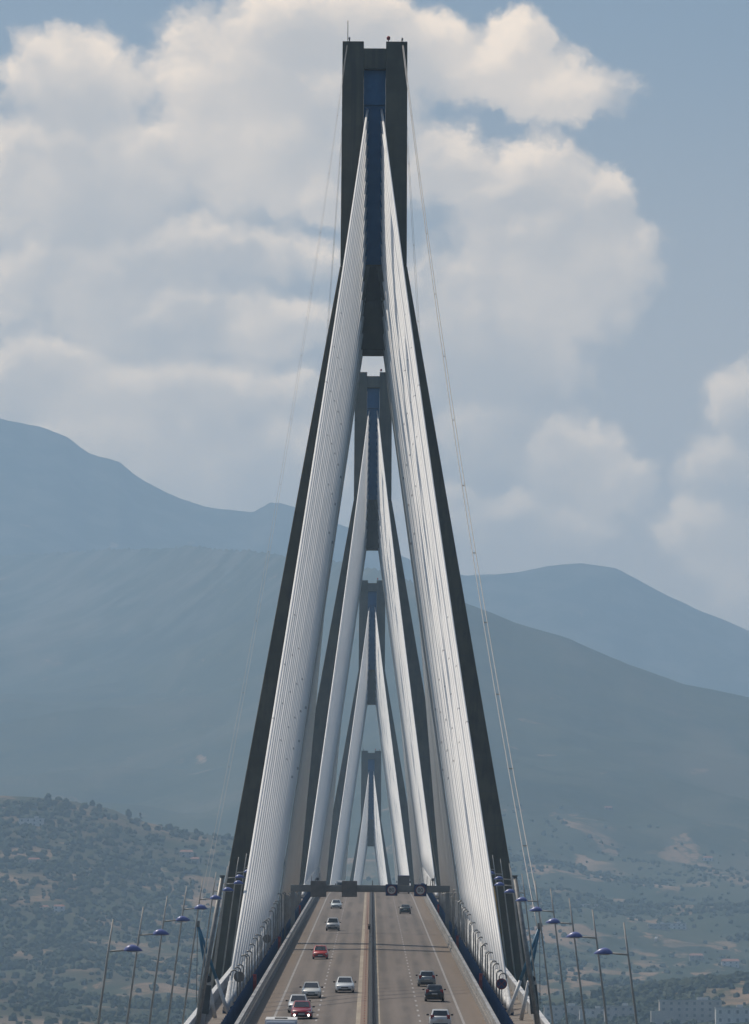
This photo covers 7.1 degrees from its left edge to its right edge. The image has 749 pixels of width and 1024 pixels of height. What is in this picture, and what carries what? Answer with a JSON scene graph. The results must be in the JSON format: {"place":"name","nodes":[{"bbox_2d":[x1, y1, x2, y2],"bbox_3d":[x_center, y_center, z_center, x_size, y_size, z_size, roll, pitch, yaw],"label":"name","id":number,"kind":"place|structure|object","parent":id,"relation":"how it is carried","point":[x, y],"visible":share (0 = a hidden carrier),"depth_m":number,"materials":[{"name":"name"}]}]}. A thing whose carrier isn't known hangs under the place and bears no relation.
{"place":"outdoors","nodes":[
{"label":"outdoors","id":0,"kind":"place"},
{"bbox_2d":[184,892,549,1023],"bbox_3d":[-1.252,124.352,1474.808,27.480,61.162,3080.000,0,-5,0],"label":"bridge deck","id":1,"kind":"structure","parent":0,"point":[511,980],"depth_m":512.58,"materials":[{"name":"concrete"}]},
{"bbox_2d":[97,919,142,1023],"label":"street lamp","id":2,"kind":"object","parent":1,"relation":"on","point":[131,948],"visible":1,"depth_m":291.12,"materials":[{"name":"metal"}]},
{"bbox_2d":[126,907,168,1023],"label":"street lamp","id":3,"kind":"object","parent":1,"relation":"on","point":[159,932],"visible":1,"depth_m":329.78,"materials":[{"name":"metal"}]},
{"bbox_2d":[148,896,190,1023],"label":"street lamp","id":4,"kind":"object","parent":1,"relation":"on","point":[182,919],"visible":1,"depth_m":368.43,"materials":[{"name":"metal"}]},
{"bbox_2d":[166,886,207,1023],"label":"street lamp","id":5,"kind":"object","parent":1,"relation":"on","point":[200,907],"visible":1,"depth_m":407.07,"materials":[{"name":"metal"}]},
{"bbox_2d":[182,878,221,1023],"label":"street lamp","id":6,"kind":"object","parent":1,"relation":"on","point":[215,897],"visible":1,"depth_m":445.68,"materials":[{"name":"metal"}]},
{"bbox_2d":[200,976,211,1023],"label":"strut","id":7,"kind":"object","parent":1,"relation":"on","point":[205,1009],"visible":0.58,"depth_m":468.23,"materials":[{"name":"paint"}]},
{"bbox_2d":[195,875,224,1023],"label":"steel mast","id":8,"kind":"object","parent":1,"relation":"on","point":[207,963],"visible":1,"depth_m":450.71,"materials":[{"name":"grey metal"}]},
{"bbox_2d":[196,921,228,1017],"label":"wire strut","id":9,"kind":"object","parent":1,"relation":"on","point":[202,944],"visible":0.68,"depth_m":490.03,"materials":[{"name":"white paint"}]},
{"bbox_2d":[196,872,233,1007],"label":"street lamp","id":10,"kind":"object","parent":1,"relation":"on","point":[227,889],"visible":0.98,"depth_m":484.40,"materials":[{"name":"metal"}]},
{"bbox_2d":[211,866,243,987],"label":"street lamp","id":11,"kind":"object","parent":1,"relation":"on","point":[237,882],"visible":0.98,"depth_m":523.15,"materials":[{"name":"metal"}]},
{"bbox_2d":[212,861,244,988],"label":"street lamp","id":12,"kind":"object","parent":1,"relation":"on","point":[239,876],"visible":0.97,"depth_m":561.79,"materials":[{"name":"metal"}]},
{"bbox_2d":[221,857,246,977],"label":"street lamp","id":13,"kind":"object","parent":1,"relation":"on","point":[245,871],"visible":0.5,"depth_m":600.32,"materials":[{"name":"metal"}]},
{"bbox_2d":[230,853,247,966],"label":"street lamp","id":14,"kind":"object","parent":1,"relation":"on","point":[238,914],"visible":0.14,"depth_m":638.98,"materials":[{"name":"metal"}]},
{"bbox_2d":[234,971,244,995],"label":"round sign","id":15,"kind":"object","parent":1,"relation":"on","point":[241,976],"visible":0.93,"depth_m":510.50,"materials":[{"name":"metal"}]},
{"bbox_2d":[253,974,256,991],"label":"emergency post","id":16,"kind":"object","parent":1,"relation":"on","point":[254,980],"visible":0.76,"depth_m":551.17,"materials":[{"name":"metal"}]},
{"bbox_2d":[221,892,309,1023],"bbox_3d":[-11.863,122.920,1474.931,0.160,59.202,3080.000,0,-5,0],"label":"safety fence","id":17,"kind":"object","parent":1,"relation":"on","point":[236,1008],"visible":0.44,"depth_m":577.65,"materials":[{"name":"grey metal"}]},
{"bbox_2d":[278,937,280,949],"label":"emergency post","id":18,"kind":"object","parent":17,"relation":"attached to","point":[279,942],"visible":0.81,"depth_m":698.15,"materials":[{"name":"red paint"}]},
{"bbox_2d":[263,935,270,942],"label":"round sign","id":19,"kind":"object","parent":1,"relation":"on","point":[269,938],"visible":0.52,"depth_m":646.49,"materials":[{"name":"metal"}]},
{"bbox_2d":[234,897,316,1023],"bbox_3d":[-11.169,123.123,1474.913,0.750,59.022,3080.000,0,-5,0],"label":"side barrier","id":20,"kind":"object","parent":1,"relation":"on","point":[251,1006],"visible":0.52,"depth_m":595.27,"materials":[{"name":"concrete"}]},
{"bbox_2d":[291,873,449,931],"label":"sign gantry","id":21,"kind":"object","parent":1,"relation":"on","point":[375,888],"visible":0.86,"depth_m":798.34,"materials":[{"name":"metal"}]},
{"bbox_2d":[310,881,325,896],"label":"message sign","id":22,"kind":"object","parent":21,"relation":"attached to","point":[318,888],"visible":1,"depth_m":797.89,"materials":[{"name":"grey metal"}]},
{"bbox_2d":[342,881,356,896],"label":"message sign","id":23,"kind":"object","parent":21,"relation":"attached to","point":[349,888],"visible":1,"depth_m":797.90,"materials":[{"name":"grey metal"}]},
{"bbox_2d":[386,884,397,895],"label":"message sign","id":24,"kind":"object","parent":21,"relation":"attached to","point":[391,889],"visible":1,"depth_m":797.96,"materials":[{"name":"blue"}]},
{"bbox_2d":[414,884,426,895],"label":"message sign","id":25,"kind":"object","parent":21,"relation":"attached to","point":[420,889],"visible":1,"depth_m":797.96,"materials":[{"name":"blue"}]},
{"bbox_2d":[422,895,499,1023],"bbox_3d":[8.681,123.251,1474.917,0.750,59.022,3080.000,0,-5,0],"label":"side barrier","id":26,"kind":"object","parent":1,"relation":"on","point":[485,1009],"visible":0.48,"depth_m":601.71,"materials":[{"name":"concrete"}]},
{"bbox_2d":[421,883,514,1023],"bbox_3d":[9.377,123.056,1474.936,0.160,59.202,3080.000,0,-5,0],"label":"safety fence","id":27,"kind":"object","parent":1,"relation":"on","point":[499,1010],"visible":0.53,"depth_m":581.76,"materials":[{"name":"metal"}]},
{"bbox_2d":[456,935,458,949],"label":"emergency post","id":28,"kind":"object","parent":27,"relation":"attached to","point":[457,940],"visible":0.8,"depth_m":710.15,"materials":[{"name":"red paint"}]},
{"bbox_2d":[479,973,482,989],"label":"emergency post","id":29,"kind":"object","parent":1,"relation":"on","point":[480,980],"visible":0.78,"depth_m":558.17,"materials":[{"name":"metal"}]},
{"bbox_2d":[491,855,506,967],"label":"street lamp","id":30,"kind":"object","parent":1,"relation":"on","point":[500,916],"visible":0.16,"depth_m":638.99,"materials":[{"name":"metal"}]},
{"bbox_2d":[496,978,506,1003],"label":"round sign","id":31,"kind":"object","parent":1,"relation":"on","point":[501,983],"visible":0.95,"depth_m":495.50,"materials":[{"name":"metal"}]},
{"bbox_2d":[491,859,515,978],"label":"street lamp","id":32,"kind":"object","parent":1,"relation":"on","point":[492,872],"visible":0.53,"depth_m":600.33,"materials":[{"name":"metal"}]},
{"bbox_2d":[494,863,524,990],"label":"street lamp","id":33,"kind":"object","parent":1,"relation":"on","point":[498,878],"visible":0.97,"depth_m":561.86,"materials":[{"name":"metal"}]},
{"bbox_2d":[494,868,525,987],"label":"street lamp","id":34,"kind":"object","parent":1,"relation":"on","point":[499,884],"visible":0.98,"depth_m":523.14,"materials":[{"name":"metal"}]},
{"bbox_2d":[504,874,539,1009],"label":"street lamp","id":35,"kind":"object","parent":1,"relation":"on","point":[510,891],"visible":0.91,"depth_m":484.45,"materials":[{"name":"metal"}]},
{"bbox_2d":[507,923,541,1019],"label":"wire strut","id":36,"kind":"object","parent":1,"relation":"on","point":[534,946],"visible":0.78,"depth_m":490.05,"materials":[{"name":"white paint"}]},
{"bbox_2d":[512,875,540,1023],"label":"steel mast","id":37,"kind":"object","parent":1,"relation":"on","point":[528,964],"visible":1,"depth_m":450.73,"materials":[{"name":"grey metal"}]},
{"bbox_2d":[528,976,539,1023],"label":"strut","id":38,"kind":"object","parent":1,"relation":"on","point":[531,1007],"visible":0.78,"depth_m":468.28,"materials":[{"name":"paint"}]},
{"bbox_2d":[515,881,553,1023],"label":"street lamp","id":39,"kind":"object","parent":1,"relation":"on","point":[522,899],"visible":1,"depth_m":445.70,"materials":[{"name":"metal"}]},
{"bbox_2d":[529,889,567,1023],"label":"street lamp","id":40,"kind":"object","parent":1,"relation":"on","point":[536,909],"visible":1,"depth_m":407.08,"materials":[{"name":"metal"}]},
{"bbox_2d":[546,898,585,1023],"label":"street lamp","id":41,"kind":"object","parent":1,"relation":"on","point":[553,921],"visible":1,"depth_m":368.44,"materials":[{"name":"metal"}]},
{"bbox_2d":[566,910,607,1023],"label":"street lamp","id":42,"kind":"object","parent":1,"relation":"on","point":[575,935],"visible":1,"depth_m":329.79,"materials":[{"name":"metal"}]},
{"bbox_2d":[594,923,637,1023],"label":"street lamp","id":43,"kind":"object","parent":1,"relation":"on","point":[603,951],"visible":1,"depth_m":291.13,"materials":[{"name":"metal"}]},
{"bbox_2d":[249,892,485,1023],"bbox_3d":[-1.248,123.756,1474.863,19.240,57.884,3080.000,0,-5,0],"label":"road","id":44,"kind":"structure","parent":0,"point":[407,948],"depth_m":641.32,"materials":[{"name":"grey asphalt"}]},
{"bbox_2d":[265,1017,297,1023],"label":"delivery van","id":45,"kind":"object","parent":44,"relation":"on","point":[281,1020],"visible":1,"depth_m":423.10,"materials":[{"name":"paint"}]},
{"bbox_2d":[286,994,310,1012],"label":"car","id":46,"kind":"object","parent":44,"relation":"on","point":[294,997],"visible":0.44,"depth_m":505.63,"materials":[{"name":"silver paint"}]},
{"bbox_2d":[289,1000,314,1018],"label":"car","id":47,"kind":"object","parent":44,"relation":"on","point":[300,1008],"visible":0.98,"depth_m":491.05,"materials":[{"name":"paint"}]},
{"bbox_2d":[299,982,322,997],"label":"car","id":48,"kind":"object","parent":44,"relation":"on","point":[311,989],"visible":0.91,"depth_m":540.89,"materials":[{"name":"beige paint"}]},
{"bbox_2d":[311,945,329,958],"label":"car","id":49,"kind":"object","parent":44,"relation":"on","point":[320,951],"visible":1,"depth_m":670.85,"materials":[{"name":"paint"}]},
{"bbox_2d":[325,917,340,930],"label":"car","id":50,"kind":"object","parent":44,"relation":"on","point":[332,924],"visible":1,"depth_m":810.68,"materials":[{"name":"silver paint"}]},
{"bbox_2d":[330,900,342,908],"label":"car","id":51,"kind":"object","parent":44,"relation":"on","point":[336,903],"visible":1,"depth_m":969.95,"materials":[{"name":"paint"}]},
{"bbox_2d":[333,977,355,992],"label":"car","id":52,"kind":"object","parent":44,"relation":"on","point":[344,983],"visible":1,"depth_m":554.93,"materials":[{"name":"white paint"}]},
{"bbox_2d":[367,892,372,1023],"bbox_3d":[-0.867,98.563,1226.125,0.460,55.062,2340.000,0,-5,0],"label":"median barrier","id":53,"kind":"object","parent":44,"relation":"on","point":[370,992],"visible":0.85,"depth_m":589.81,"materials":[{"name":"grey metal"}]},
{"bbox_2d":[396,875,410,893],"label":"lorry","id":54,"kind":"object","parent":44,"relation":"on","point":[403,879],"visible":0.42,"depth_m":1148.35,"materials":[{"name":"grey paint"}]},
{"bbox_2d":[398,904,411,913],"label":"car","id":55,"kind":"object","parent":44,"relation":"on","point":[405,908],"visible":1,"depth_m":931.69,"materials":[{"name":"paint"}]},
{"bbox_2d":[416,971,437,985],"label":"car","id":56,"kind":"object","parent":44,"relation":"on","point":[426,977],"visible":0.93,"depth_m":576.33,"materials":[{"name":"grey paint"}]},
{"bbox_2d":[422,984,445,1001],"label":"car","id":57,"kind":"object","parent":44,"relation":"on","point":[434,991],"visible":1,"depth_m":534.40,"materials":[{"name":"black paint"}]},
{"bbox_2d":[426,1009,452,1023],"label":"car","id":58,"kind":"object","parent":44,"relation":"on","point":[439,1016],"visible":1,"depth_m":472.38,"materials":[{"name":"white paint"}]},
{"bbox_2d":[0,419,748,1023],"bbox_3d":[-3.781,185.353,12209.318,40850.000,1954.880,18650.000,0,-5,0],"label":"hills","id":59,"kind":"structure","parent":0,"point":[130,607],"depth_m":9383.71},
{"bbox_2d":[18,816,44,826],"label":"apartment house","id":60,"kind":"structure","parent":59,"relation":"on","point":[36,821],"depth_m":5376.01,"materials":[{"name":"paint"}]},
{"bbox_2d":[28,858,40,862],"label":"house","id":61,"kind":"structure","parent":59,"relation":"on","point":[30,860],"depth_m":5109.77,"materials":[{"name":"beige paint"}]},
{"bbox_2d":[44,793,50,799],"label":"tree","id":62,"kind":"object","parent":59,"relation":"on","point":[48,795],"visible":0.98,"depth_m":5590.31,"materials":[{"name":"green plant"}]},
{"bbox_2d":[53,905,65,911],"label":"house","id":63,"kind":"structure","parent":59,"relation":"on","point":[58,908],"depth_m":4816.35,"materials":[{"name":"paint"}]},
{"bbox_2d":[89,800,94,805],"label":"tree","id":64,"kind":"object","parent":59,"relation":"on","point":[92,803],"visible":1,"depth_m":5593.48,"materials":[{"name":"green plant"}]},
{"bbox_2d":[126,809,131,819],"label":"tree","id":65,"kind":"object","parent":59,"relation":"on","point":[128,813],"visible":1,"depth_m":5570.32,"materials":[{"name":"green plant"}]},
{"bbox_2d":[179,850,192,857],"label":"house","id":66,"kind":"structure","parent":59,"relation":"on","point":[188,853],"depth_m":5369.70,"materials":[{"name":"beige paint"}]},
{"bbox_2d":[190,857,199,863],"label":"house","id":67,"kind":"structure","parent":59,"relation":"on","point":[197,859],"depth_m":5331.25,"materials":[{"name":"beige paint"}]},
{"bbox_2d":[0,795,748,1023],"bbox_3d":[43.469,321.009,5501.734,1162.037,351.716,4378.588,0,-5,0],"label":"woodland","id":68,"kind":"object","parent":59,"relation":"on","point":[44,993],"visible":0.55,"depth_m":4913.32,"materials":[{"name":"green plant"}]},
{"bbox_2d":[579,1006,603,1019],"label":"apartment block","id":69,"kind":"structure","parent":59,"relation":"on","point":[590,1012],"depth_m":3659.93,"materials":[{"name":"paint"}]},
{"bbox_2d":[604,806,612,810],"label":"house","id":70,"kind":"structure","parent":59,"relation":"on","point":[608,807],"depth_m":7698.16,"materials":[{"name":"beige paint"}]},
{"bbox_2d":[648,922,668,929],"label":"apartment house","id":71,"kind":"structure","parent":59,"relation":"on","point":[661,926],"depth_m":5950.84,"materials":[{"name":"beige paint"}]},
{"bbox_2d":[664,922,686,929],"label":"apartment house","id":72,"kind":"structure","parent":59,"relation":"on","point":[680,925],"depth_m":5992.75,"materials":[{"name":"paint"}]},
{"bbox_2d":[650,997,721,1023],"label":"apartment block","id":73,"kind":"structure","parent":59,"relation":"on","point":[700,1009],"depth_m":3504.07,"materials":[{"name":"white paint"}]},
{"bbox_2d":[689,953,703,960],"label":"house","id":74,"kind":"structure","parent":59,"relation":"on","point":[695,956],"depth_m":5666.26,"materials":[{"name":"beige paint"}]},
{"bbox_2d":[703,856,712,860],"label":"house","id":75,"kind":"structure","parent":59,"relation":"on","point":[707,858],"depth_m":7440.69,"materials":[{"name":"paint"}]},
{"bbox_2d":[721,959,738,967],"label":"house","id":76,"kind":"structure","parent":59,"relation":"on","point":[731,962],"depth_m":5444.95,"materials":[{"name":"paint"}]},
{"bbox_2d":[714,1005,748,1023],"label":"apartment block","id":77,"kind":"structure","parent":59,"relation":"on","point":[736,1014],"depth_m":3465.84,"materials":[{"name":"paint"}]},
{"bbox_2d":[0,0,748,630],"label":"sky","id":78,"kind":"structure","parent":0,"point":[583,167],"materials":[{"name":"blue"}]},
{"bbox_2d":[543,1003,581,1022],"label":"apartment block","id":79,"kind":"structure","parent":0,"point":[559,1011],"depth_m":3679.04,"materials":[{"name":"white paint"}]},
{"bbox_2d":[604,1003,633,1021],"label":"apartment block","id":80,"kind":"structure","parent":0,"point":[624,1009],"depth_m":3637.22,"materials":[{"name":"white paint"}]},
{"label":"water","id":81,"kind":"structure","parent":0,"visible":0},
{"bbox_2d":[209,31,528,1014],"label":"bridge pylon","id":82,"kind":"object","parent":81,"relation":"in","point":[373,311],"visible":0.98,"depth_m":716.90,"materials":[{"name":"concrete"}]},
{"bbox_2d":[200,46,346,919],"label":"lightning wire","id":83,"kind":"object","parent":82,"relation":"attached to","point":[273,517],"visible":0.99,"depth_m":587.28,"materials":[{"name":"silver metal"}]},
{"bbox_2d":[326,131,341,338],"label":"lightning wire","id":84,"kind":"object","parent":82,"relation":"attached to","point":[334,230],"visible":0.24,"depth_m":782.92,"materials":[{"name":"silver metal"}]},
{"bbox_2d":[407,130,420,343],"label":"lightning wire","id":85,"kind":"object","parent":82,"relation":"attached to","point":[413,232],"visible":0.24,"depth_m":782.07,"materials":[{"name":"silver metal"}]},
{"bbox_2d":[402,40,542,926],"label":"lightning wire","id":86,"kind":"object","parent":82,"relation":"attached to","point":[468,506],"visible":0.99,"depth_m":592.29,"materials":[{"name":"silver metal"}]},
{"bbox_2d":[493,886,507,966],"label":"service ladder","id":87,"kind":"object","parent":82,"relation":"attached to","point":[499,917],"visible":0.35,"depth_m":713.59,"materials":[{"name":"metal"}]},
{"bbox_2d":[299,369,440,898],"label":"bridge pylon","id":88,"kind":"object","parent":81,"relation":"in","point":[372,525],"visible":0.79,"depth_m":1283.85,"materials":[{"name":"concrete"}]},
{"bbox_2d":[326,578,413,884],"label":"bridge pylon","id":89,"kind":"object","parent":81,"relation":"in","point":[371,687],"visible":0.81,"depth_m":1842.29,"materials":[{"name":"concrete"}]},
{"bbox_2d":[350,749,391,884],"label":"bridge pylon","id":90,"kind":"object","parent":81,"relation":"in","point":[370,832],"visible":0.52,"depth_m":2406.88,"materials":[{"name":"concrete"}]}
]}

